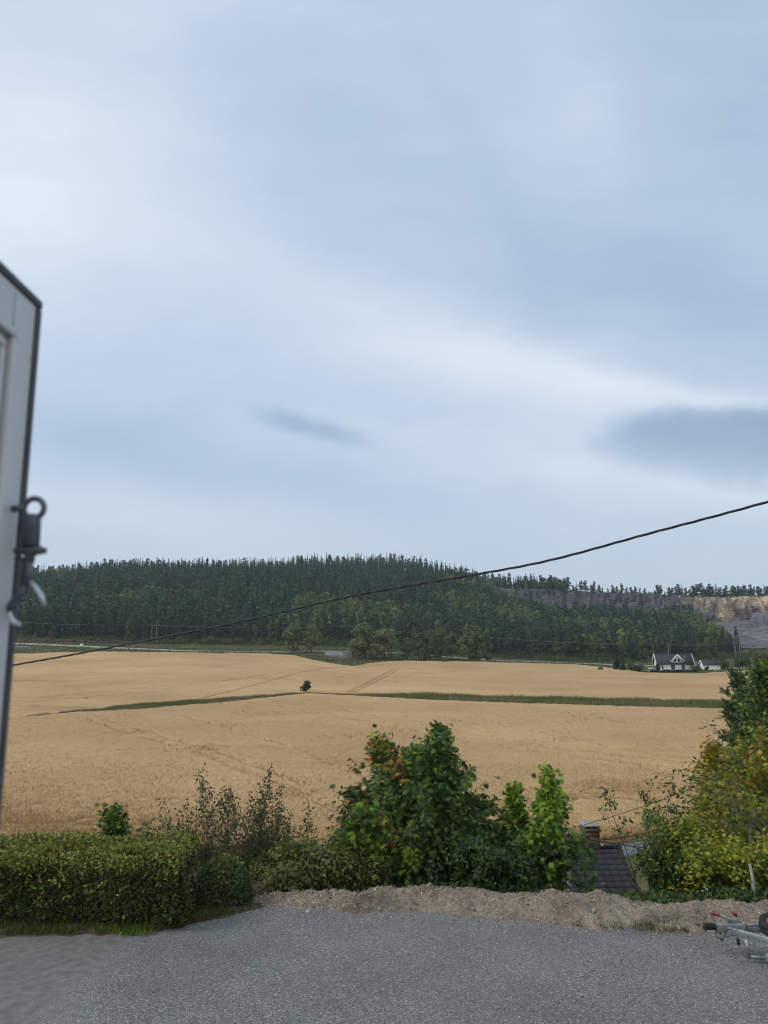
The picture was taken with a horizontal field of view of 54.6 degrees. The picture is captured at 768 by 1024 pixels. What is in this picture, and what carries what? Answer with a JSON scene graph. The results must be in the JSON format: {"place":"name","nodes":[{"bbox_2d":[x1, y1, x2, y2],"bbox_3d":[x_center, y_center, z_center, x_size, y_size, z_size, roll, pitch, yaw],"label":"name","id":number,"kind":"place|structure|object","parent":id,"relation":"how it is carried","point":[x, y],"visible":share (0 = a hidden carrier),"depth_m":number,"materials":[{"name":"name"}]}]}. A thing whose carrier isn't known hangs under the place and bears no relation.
{"place":"outdoors","nodes":[
{"label":"outdoors","id":0,"kind":"place"},
{"bbox_2d":[0,261,46,819],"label":"door","id":1,"kind":"structure","parent":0,"point":[21,304],"depth_m":0.87,"materials":[{"name":"paint"}]},
{"bbox_2d":[0,273,34,728],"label":"door leaf","id":2,"kind":"structure","parent":1,"relation":"in","point":[24,317],"depth_m":0.88,"materials":[{"name":"paint"}]},
{"bbox_2d":[0,875,271,938],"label":"soil strip","id":3,"kind":"object","parent":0,"point":[253,907],"visible":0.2,"depth_m":13.42,"materials":[{"name":"brown soil"}]},
{"bbox_2d":[0,893,256,934],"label":"weeds","id":4,"kind":"object","parent":3,"relation":"on","point":[197,917],"visible":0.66,"depth_m":12.92,"materials":[{"name":"green plant"}]},
{"bbox_2d":[15,643,734,667],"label":"road","id":5,"kind":"structure","parent":0,"point":[276,652],"depth_m":324.48,"materials":[{"name":"grey asphalt"}]},
{"bbox_2d":[0,905,767,1023],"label":"gravel yard","id":6,"kind":"structure","parent":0,"point":[49,984],"depth_m":11.20,"materials":[{"name":"grey gravel"}]},
{"bbox_2d":[107,921,171,936],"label":"grass tuft","id":7,"kind":"object","parent":6,"relation":"on","point":[135,930],"visible":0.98,"depth_m":12.73,"materials":[{"name":"green plant"}]},
{"bbox_2d":[574,918,724,934],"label":"weeds","id":8,"kind":"object","parent":6,"relation":"on","point":[672,929],"visible":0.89,"depth_m":12.92,"materials":[{"name":"green plant"}]},
{"bbox_2d":[702,911,767,962],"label":"trailer","id":9,"kind":"object","parent":6,"relation":"on","point":[741,928],"visible":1,"depth_m":11.92,"materials":[{"name":"metal"}]},
{"bbox_2d":[0,0,767,597],"label":"sky","id":10,"kind":"structure","parent":0,"point":[479,285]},
{"bbox_2d":[1,570,767,903],"bbox_3d":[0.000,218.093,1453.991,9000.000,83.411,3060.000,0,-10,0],"label":"ground","id":11,"kind":"structure","parent":0,"point":[643,882],"depth_m":339.89,"materials":[{"name":"green plant"}]},
{"bbox_2d":[19,605,31,636],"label":"pine tree","id":12,"kind":"object","parent":11,"relation":"on","point":[28,616],"visible":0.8,"depth_m":378.82,"materials":[{"name":"green plant"}]},
{"bbox_2d":[15,638,136,643],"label":"brash","id":13,"kind":"object","parent":11,"relation":"on","point":[49,640],"visible":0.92,"depth_m":349.58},
{"bbox_2d":[0,827,202,930],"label":"hedge","id":14,"kind":"object","parent":11,"relation":"on","point":[179,854],"visible":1,"depth_m":13.12,"materials":[{"name":"green plant"}]},
{"bbox_2d":[92,802,160,879],"bbox_3d":[-5.844,7.788,16.616,1.674,2.510,1.267,0,-10,0],"label":"maple sapling","id":15,"kind":"object","parent":11,"relation":"on","point":[111,825],"visible":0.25,"depth_m":16.78,"materials":[{"name":"green plant"}]},
{"bbox_2d":[150,613,158,637],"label":"pine tree","id":16,"kind":"object","parent":11,"relation":"on","point":[155,626],"visible":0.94,"depth_m":358.74,"materials":[{"name":"green plant"}]},
{"bbox_2d":[146,798,174,839],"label":"willow shoot","id":17,"kind":"object","parent":11,"relation":"on","point":[160,819],"visible":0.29,"depth_m":16.79,"materials":[{"name":"green plant"}]},
{"bbox_2d":[162,786,237,881],"bbox_3d":[-4.009,7.204,15.779,1.607,2.588,1.108,0,-10,0],"label":"willow shoot","id":18,"kind":"object","parent":11,"relation":"on","point":[188,827],"visible":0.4,"depth_m":15.91,"materials":[{"name":"green plant"}]},
{"bbox_2d":[189,763,241,871],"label":"willow shoot","id":19,"kind":"object","parent":11,"relation":"on","point":[228,797],"visible":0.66,"depth_m":16.21,"materials":[{"name":"green plant"}]},
{"bbox_2d":[194,852,254,909],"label":"round bush","id":20,"kind":"object","parent":11,"relation":"on","point":[211,878],"visible":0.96,"depth_m":14.07,"materials":[{"name":"green plant"}]},
{"bbox_2d":[172,810,286,882],"bbox_3d":[-3.449,7.886,16.675,2.845,2.374,2.477,0,-10,0],"label":"shrub","id":21,"kind":"object","parent":11,"relation":"on","point":[245,852],"visible":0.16,"depth_m":16.33,"materials":[{"name":"green plant"}]},
{"bbox_2d":[187,767,272,874],"bbox_3d":[-3.300,7.168,16.207,1.710,3.069,1.768,0,-10,0],"label":"willow shoot","id":22,"kind":"object","parent":11,"relation":"on","point":[236,821],"visible":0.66,"depth_m":16.12,"materials":[{"name":"green plant"}]},
{"bbox_2d":[222,838,276,880],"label":"shrub","id":23,"kind":"object","parent":11,"relation":"on","point":[251,870],"visible":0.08,"depth_m":15.60,"materials":[{"name":"green plant"}]},
{"bbox_2d":[235,763,279,868],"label":"willow shoot","id":24,"kind":"object","parent":11,"relation":"on","point":[258,819],"visible":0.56,"depth_m":16.38,"materials":[{"name":"green plant"}]},
{"bbox_2d":[221,789,295,865],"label":"willow shoot","id":25,"kind":"object","parent":11,"relation":"on","point":[248,845],"visible":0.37,"depth_m":16.44,"materials":[{"name":"green plant"}]},
{"bbox_2d":[258,614,266,639],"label":"pine tree","id":26,"kind":"object","parent":11,"relation":"on","point":[263,628],"visible":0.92,"depth_m":374.99,"materials":[{"name":"green plant"}]},
{"bbox_2d":[243,784,291,865],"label":"willow shoot","id":27,"kind":"object","parent":11,"relation":"on","point":[277,814],"visible":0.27,"depth_m":16.67,"materials":[{"name":"green plant"}]},
{"bbox_2d":[265,620,273,640],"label":"birch tree","id":28,"kind":"object","parent":11,"relation":"on","point":[269,631],"visible":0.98,"depth_m":374.40,"materials":[{"name":"green plant"}]},
{"bbox_2d":[240,846,319,893],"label":"shrub","id":29,"kind":"object","parent":11,"relation":"on","point":[281,879],"visible":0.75,"depth_m":14.78,"materials":[{"name":"green plant"}]},
{"bbox_2d":[255,814,313,867],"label":"willow shoot","id":30,"kind":"object","parent":11,"relation":"on","point":[272,837],"visible":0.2,"depth_m":16.01,"materials":[{"name":"green plant"}]},
{"bbox_2d":[281,623,305,651],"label":"willow tree","id":31,"kind":"object","parent":11,"relation":"on","point":[290,641],"visible":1,"depth_m":320.64,"materials":[{"name":"green plant"}]},
{"bbox_2d":[280,802,318,842],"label":"willow shoot","id":32,"kind":"object","parent":11,"relation":"on","point":[300,830],"visible":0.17,"depth_m":17.28,"materials":[{"name":"green plant"}]},
{"bbox_2d":[300,624,322,651],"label":"willow tree","id":33,"kind":"object","parent":11,"relation":"on","point":[311,636],"visible":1,"depth_m":322.80,"materials":[{"name":"green plant"}]},
{"bbox_2d":[263,828,363,890],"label":"shrub","id":34,"kind":"object","parent":11,"relation":"on","point":[286,851],"visible":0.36,"depth_m":15.40,"materials":[{"name":"green plant"}]},
{"bbox_2d":[319,610,328,637],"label":"pine tree","id":35,"kind":"object","parent":11,"relation":"on","point":[323,617],"visible":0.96,"depth_m":383.18,"materials":[{"name":"green plant"}]},
{"bbox_2d":[284,825,388,891],"bbox_3d":[-1.024,7.520,15.672,2.322,1.610,2.142,0,-10,0],"label":"shrub","id":36,"kind":"object","parent":11,"relation":"on","point":[323,874],"visible":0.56,"depth_m":15.13,"materials":[{"name":"green plant"}]},
{"bbox_2d":[324,651,352,657],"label":"rock outcrop","id":37,"kind":"object","parent":11,"relation":"on","point":[338,654],"visible":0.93,"depth_m":315.50,"materials":[{"name":"grey stone"}]},
{"bbox_2d":[342,614,351,643],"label":"pine tree","id":38,"kind":"object","parent":11,"relation":"on","point":[348,631],"visible":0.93,"depth_m":384.36,"materials":[{"name":"green plant"}]},
{"bbox_2d":[322,797,391,886],"bbox_3d":[-0.614,7.262,15.849,1.355,2.372,2.157,6,-11,-31],"label":"maple sapling","id":39,"kind":"object","parent":11,"relation":"on","point":[362,822],"visible":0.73,"depth_m":15.58,"materials":[{"name":"green plant"}]},
{"bbox_2d":[347,622,381,658],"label":"willow tree","id":40,"kind":"object","parent":11,"relation":"on","point":[360,644],"visible":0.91,"depth_m":312.21,"materials":[{"name":"green plant"}]},
{"bbox_2d":[323,825,416,890],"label":"shrub","id":41,"kind":"object","parent":11,"relation":"on","point":[389,871],"visible":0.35,"depth_m":15.39,"materials":[{"name":"green plant"}]},
{"bbox_2d":[326,781,418,880],"bbox_3d":[0.009,8.043,17.336,2.820,3.310,2.346,3,-10,-19],"label":"maple tree","id":42,"kind":"object","parent":11,"relation":"on","point":[348,791],"visible":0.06,"depth_m":17.66,"materials":[{"name":"green plant"}]},
{"bbox_2d":[16,551,731,658],"bbox_3d":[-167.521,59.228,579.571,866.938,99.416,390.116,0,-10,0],"label":"forest","id":43,"kind":"object","parent":11,"relation":"on","point":[163,588],"depth_m":524.99,"materials":[{"name":"green plant"}]},
{"bbox_2d":[0,693,752,854],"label":"wheat","id":44,"kind":"object","parent":11,"relation":"on","point":[416,706],"visible":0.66,"depth_m":92.69,"materials":[{"name":"beige plant"}]},
{"bbox_2d":[0,692,731,849],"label":"wheat ears","id":45,"kind":"object","parent":44,"relation":"on","point":[608,835],"visible":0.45,"depth_m":68.98,"materials":[{"name":"beige plant"}]},
{"bbox_2d":[9,651,757,718],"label":"wheat","id":46,"kind":"object","parent":11,"relation":"on","point":[96,679],"visible":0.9,"depth_m":203.99,"materials":[{"name":"beige plant"}]},
{"bbox_2d":[365,628,401,659],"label":"willow tree","id":47,"kind":"object","parent":11,"relation":"on","point":[390,640],"visible":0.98,"depth_m":311.03,"materials":[{"name":"green plant"}]},
{"bbox_2d":[3,871,767,903],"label":"undergrowth","id":48,"kind":"object","parent":11,"relation":"on","point":[736,894],"visible":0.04,"depth_m":14.90,"materials":[{"name":"green plant"}]},
{"bbox_2d":[160,798,245,877],"bbox_3d":[-3.931,7.648,16.456,1.647,2.735,1.690,-3,-10,16],"label":"willow shoot","id":49,"kind":"object","parent":48,"relation":"on","point":[182,823],"visible":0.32,"depth_m":16.22,"materials":[{"name":"green plant"}]},
{"bbox_2d":[39,691,733,715],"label":"ditch grass","id":50,"kind":"structure","parent":11,"relation":"on","point":[655,702],"depth_m":154.10,"materials":[{"name":"green plant"}]},
{"bbox_2d":[14,641,761,672],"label":"verge grass","id":51,"kind":"structure","parent":11,"relation":"on","point":[294,653],"depth_m":316.33,"materials":[{"name":"green plant"}]},
{"bbox_2d":[15,631,767,662],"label":"brushwood","id":52,"kind":"object","parent":11,"relation":"on","point":[324,642],"visible":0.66,"depth_m":362.14,"materials":[{"name":"green plant"}]},
{"bbox_2d":[394,615,403,644],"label":"pine tree","id":53,"kind":"object","parent":11,"relation":"on","point":[400,634],"visible":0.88,"depth_m":372.93,"materials":[{"name":"green plant"}]},
{"bbox_2d":[401,637,414,658],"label":"birch tree","id":54,"kind":"object","parent":11,"relation":"on","point":[407,651],"visible":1,"depth_m":314.18,"materials":[{"name":"green plant"}]},
{"bbox_2d":[324,719,503,887],"bbox_3d":[0.818,7.240,17.257,3.785,4.604,3.906,4,-11,-24],"label":"maple tree","id":55,"kind":"object","parent":11,"relation":"on","point":[430,778],"visible":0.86,"depth_m":16.61,"materials":[{"name":"green plant"}]},
{"bbox_2d":[392,838,435,887],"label":"maple sapling","id":56,"kind":"object","parent":11,"relation":"on","point":[405,857],"visible":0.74,"depth_m":15.55,"materials":[{"name":"green plant"}]},
{"bbox_2d":[412,633,425,658],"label":"birch tree","id":57,"kind":"object","parent":11,"relation":"on","point":[418,643],"visible":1,"depth_m":317.71,"materials":[{"name":"green plant"}]},
{"bbox_2d":[420,629,436,658],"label":"birch tree","id":58,"kind":"object","parent":11,"relation":"on","point":[431,650],"visible":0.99,"depth_m":318.62,"materials":[{"name":"green plant"}]},
{"bbox_2d":[379,816,499,890],"bbox_3d":[1.116,7.655,16.249,2.915,2.244,2.502,0,-10,0],"label":"shrub","id":59,"kind":"object","parent":11,"relation":"on","point":[432,864],"visible":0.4,"depth_m":15.75,"materials":[{"name":"green plant"}]},
{"bbox_2d":[433,626,447,659],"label":"birch tree","id":60,"kind":"object","parent":11,"relation":"on","point":[441,632],"visible":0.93,"depth_m":322.78,"materials":[{"name":"green plant"}]},
{"bbox_2d":[444,632,457,659],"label":"birch tree","id":61,"kind":"object","parent":11,"relation":"on","point":[451,648],"visible":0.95,"depth_m":326.22,"materials":[{"name":"green plant"}]},
{"bbox_2d":[458,624,475,660],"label":"birch tree","id":62,"kind":"object","parent":11,"relation":"on","point":[465,638],"visible":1,"depth_m":319.72,"materials":[{"name":"green plant"}]},
{"bbox_2d":[438,793,511,884],"bbox_3d":[2.343,8.421,17.934,2.551,3.032,3.253,-8,-13,40],"label":"maple tree","id":63,"kind":"object","parent":11,"relation":"on","point":[483,805],"visible":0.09,"depth_m":18.37,"materials":[{"name":"green plant"}]},
{"bbox_2d":[468,624,485,660],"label":"birch tree","id":64,"kind":"object","parent":11,"relation":"on","point":[477,650],"visible":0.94,"depth_m":321.58,"materials":[{"name":"green plant"}]},
{"bbox_2d":[425,816,545,892],"bbox_3d":[2.154,7.565,15.699,2.249,1.980,2.563,4,-10,-21],"label":"shrub","id":65,"kind":"object","parent":11,"relation":"on","point":[489,858],"visible":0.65,"depth_m":15.19,"materials":[{"name":"green plant"}]},
{"bbox_2d":[480,631,493,660],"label":"birch tree","id":66,"kind":"object","parent":11,"relation":"on","point":[487,639],"visible":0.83,"depth_m":326.92,"materials":[{"name":"green plant"}]},
{"bbox_2d":[237,883,767,934],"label":"dirt bank","id":67,"kind":"structure","parent":11,"relation":"on","point":[673,911],"depth_m":13.72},
{"bbox_2d":[228,882,764,945],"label":"clods","id":68,"kind":"object","parent":67,"relation":"on","point":[496,909],"visible":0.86,"depth_m":13.65,"materials":[{"name":"brown soil"}]},
{"bbox_2d":[466,808,592,890],"bbox_3d":[2.957,7.557,15.981,2.222,2.050,2.315,3,-10,-15],"label":"shrub","id":69,"kind":"object","parent":11,"relation":"on","point":[570,856],"visible":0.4,"depth_m":15.53,"materials":[{"name":"green plant"}]},
{"bbox_2d":[495,760,586,891],"bbox_3d":[3.352,6.940,16.055,1.972,3.208,1.979,0,-10,0],"label":"maple sapling","id":70,"kind":"object","parent":11,"relation":"on","point":[547,809],"visible":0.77,"depth_m":15.66,"materials":[{"name":"green plant"}]},
{"bbox_2d":[545,629,553,656],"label":"pine tree","id":71,"kind":"object","parent":11,"relation":"on","point":[548,635],"visible":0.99,"depth_m":366.61,"materials":[{"name":"green plant"}]},
{"bbox_2d":[550,786,581,860],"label":"maple sapling","id":72,"kind":"object","parent":11,"relation":"on","point":[565,816],"visible":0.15,"depth_m":16.43,"materials":[{"name":"green plant"}]},
{"bbox_2d":[565,827,571,890],"bbox_3d":[5.198,11.123,20.922,0.321,4.297,0.183,0,-10,0],"label":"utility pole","id":73,"kind":"object","parent":11,"relation":"on","point":[569,872],"visible":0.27,"depth_m":21.03,"materials":[{"name":"brown wood"}]},
{"bbox_2d":[575,741,767,827],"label":"overhead wire","id":74,"kind":"object","parent":73,"relation":"attached to","point":[687,789],"visible":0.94,"depth_m":14.99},
{"bbox_2d":[566,627,575,650],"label":"pine tree","id":75,"kind":"object","parent":11,"relation":"on","point":[569,638],"visible":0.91,"depth_m":371.04,"materials":[{"name":"green plant"}]},
{"bbox_2d":[535,821,636,892],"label":"house","id":76,"kind":"structure","parent":11,"relation":"on","point":[615,877],"depth_m":26.38,"materials":[{"name":"grey tile"}]},
{"bbox_2d":[569,829,607,892],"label":"maple sapling","id":77,"kind":"object","parent":11,"relation":"on","point":[588,850],"visible":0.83,"depth_m":15.91,"materials":[{"name":"green plant"}]},
{"bbox_2d":[608,629,616,659],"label":"pine tree","id":78,"kind":"object","parent":11,"relation":"on","point":[612,647],"visible":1,"depth_m":368.12,"materials":[{"name":"green plant"}]},
{"bbox_2d":[632,632,639,660],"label":"pine tree","id":79,"kind":"object","parent":11,"relation":"on","point":[635,643],"visible":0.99,"depth_m":367.51,"materials":[{"name":"green plant"}]},
{"bbox_2d":[637,635,648,659],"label":"birch tree","id":80,"kind":"object","parent":11,"relation":"on","point":[641,655],"visible":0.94,"depth_m":371.90,"materials":[{"name":"green plant"}]},
{"bbox_2d":[597,768,700,892],"bbox_3d":[5.831,7.144,16.059,2.346,3.070,1.665,9,-13,-42],"label":"alder sapling","id":81,"kind":"object","parent":11,"relation":"on","point":[669,808],"visible":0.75,"depth_m":16.07,"materials":[{"name":"green plant"}]},
{"bbox_2d":[538,587,760,597],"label":"rim scrub","id":82,"kind":"object","parent":11,"relation":"on","point":[559,588],"visible":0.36,"depth_m":702.07,"materials":[{"name":"green plant"}]},
{"bbox_2d":[632,809,674,885],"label":"alder sapling","id":83,"kind":"object","parent":11,"relation":"on","point":[647,819],"visible":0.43,"depth_m":15.92,"materials":[{"name":"green plant"}]},
{"bbox_2d":[652,654,694,670],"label":"farmhouse","id":84,"kind":"object","parent":11,"relation":"on","point":[675,661],"visible":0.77,"depth_m":280.85,"materials":[{"name":"wood"}]},
{"bbox_2d":[650,669,696,671],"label":"hedge","id":85,"kind":"object","parent":11,"relation":"on","point":[666,670],"visible":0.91,"depth_m":271.59,"materials":[{"name":"green plant"}]},
{"bbox_2d":[672,628,681,653],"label":"pine tree","id":86,"kind":"object","parent":11,"relation":"on","point":[676,641],"visible":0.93,"depth_m":383.51,"materials":[{"name":"green plant"}]},
{"bbox_2d":[632,832,729,894],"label":"shrub","id":87,"kind":"object","parent":11,"relation":"on","point":[667,874],"visible":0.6,"depth_m":15.64,"materials":[{"name":"green plant"}]},
{"bbox_2d":[680,631,688,653],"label":"pine tree","id":88,"kind":"object","parent":11,"relation":"on","point":[683,637],"visible":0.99,"depth_m":381.76,"materials":[{"name":"green plant"}]},
{"bbox_2d":[638,796,767,895],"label":"autumn maple","id":89,"kind":"object","parent":11,"relation":"on","point":[734,860],"visible":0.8,"depth_m":15.40,"materials":[{"name":"green plant"}]},
{"bbox_2d":[698,660,720,669],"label":"garage","id":90,"kind":"structure","parent":11,"relation":"on","point":[712,664],"depth_m":287.92,"materials":[{"name":"wood"}]},
{"bbox_2d":[685,738,744,843],"bbox_3d":[7.971,7.950,18.369,1.488,4.633,1.781,6,-11,-31],"label":"autumn maple","id":91,"kind":"object","parent":11,"relation":"on","point":[712,751],"visible":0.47,"depth_m":18.49,"materials":[{"name":"green plant"}]},
{"bbox_2d":[677,826,767,889],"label":"shrub","id":92,"kind":"object","parent":11,"relation":"on","point":[762,881],"visible":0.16,"depth_m":15.56,"materials":[{"name":"green plant"}]},
{"bbox_2d":[718,628,727,653],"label":"pine tree","id":93,"kind":"object","parent":11,"relation":"on","point":[722,642],"visible":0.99,"depth_m":407.16,"materials":[{"name":"green plant"}]},
{"bbox_2d":[679,663,767,886],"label":"tree","id":94,"kind":"object","parent":11,"relation":"on","point":[727,706],"visible":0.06,"depth_m":26.40,"materials":[{"name":"green plant"}]},
{"bbox_2d":[684,720,767,890],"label":"autumn maple","id":95,"kind":"object","parent":11,"relation":"on","point":[748,815],"visible":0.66,"depth_m":16.78,"materials":[{"name":"yellow plant"}]},
{"bbox_2d":[690,815,767,885],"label":"shrub","id":96,"kind":"object","parent":11,"relation":"on","point":[757,829],"visible":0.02,"depth_m":19.09,"materials":[{"name":"green plant"}]},
{"bbox_2d":[693,650,767,834],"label":"broadleaf tree","id":97,"kind":"object","parent":11,"relation":"on","point":[759,684],"visible":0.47,"depth_m":21.85,"materials":[{"name":"green plant"}]},
{"bbox_2d":[732,626,740,654],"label":"pine tree","id":98,"kind":"object","parent":11,"relation":"on","point":[735,639],"visible":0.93,"depth_m":414.97,"materials":[{"name":"green plant"}]},
{"bbox_2d":[733,655,750,667],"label":"garden bush","id":99,"kind":"object","parent":11,"relation":"on","point":[741,660],"visible":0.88,"depth_m":311.36,"materials":[{"name":"green plant"}]},
{"bbox_2d":[736,726,767,860],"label":"autumn maple","id":100,"kind":"object","parent":11,"relation":"on","point":[753,768],"visible":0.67,"depth_m":16.55,"materials":[{"name":"yellow plant"}]},
{"bbox_2d":[748,864,755,897],"bbox_3d":[7.295,7.549,14.702,0.131,1.121,0.085,-3,-10,19],"label":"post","id":101,"kind":"object","parent":11,"relation":"on","point":[752,882],"visible":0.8,"depth_m":14.72,"materials":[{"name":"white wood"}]},
{"bbox_2d":[13,501,767,665],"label":"service cable","id":102,"kind":"object","parent":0,"point":[584,551],"visible":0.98,"depth_m":7.66,"materials":[{"name":"black rubber"}]},
{"bbox_2d":[236,884,767,934],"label":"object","id":103,"kind":"object","parent":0,"point":[323,899],"visible":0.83,"depth_m":13.81,"materials":[{"name":"grey gravel"}]},
{"bbox_2d":[495,586,767,622],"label":"quarry cliff","id":104,"kind":"structure","parent":0,"point":[728,610],"depth_m":684.81,"materials":[{"name":"grey stone"}]},
{"bbox_2d":[609,836,710,857],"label":"lane","id":105,"kind":"structure","parent":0,"point":[630,852],"depth_m":50.95,"materials":[{"name":"grey asphalt"}]},
{"bbox_2d":[708,612,767,647],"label":"quarry floor","id":106,"kind":"structure","parent":0,"point":[753,630],"depth_m":563.69,"materials":[{"name":"grey stone"}]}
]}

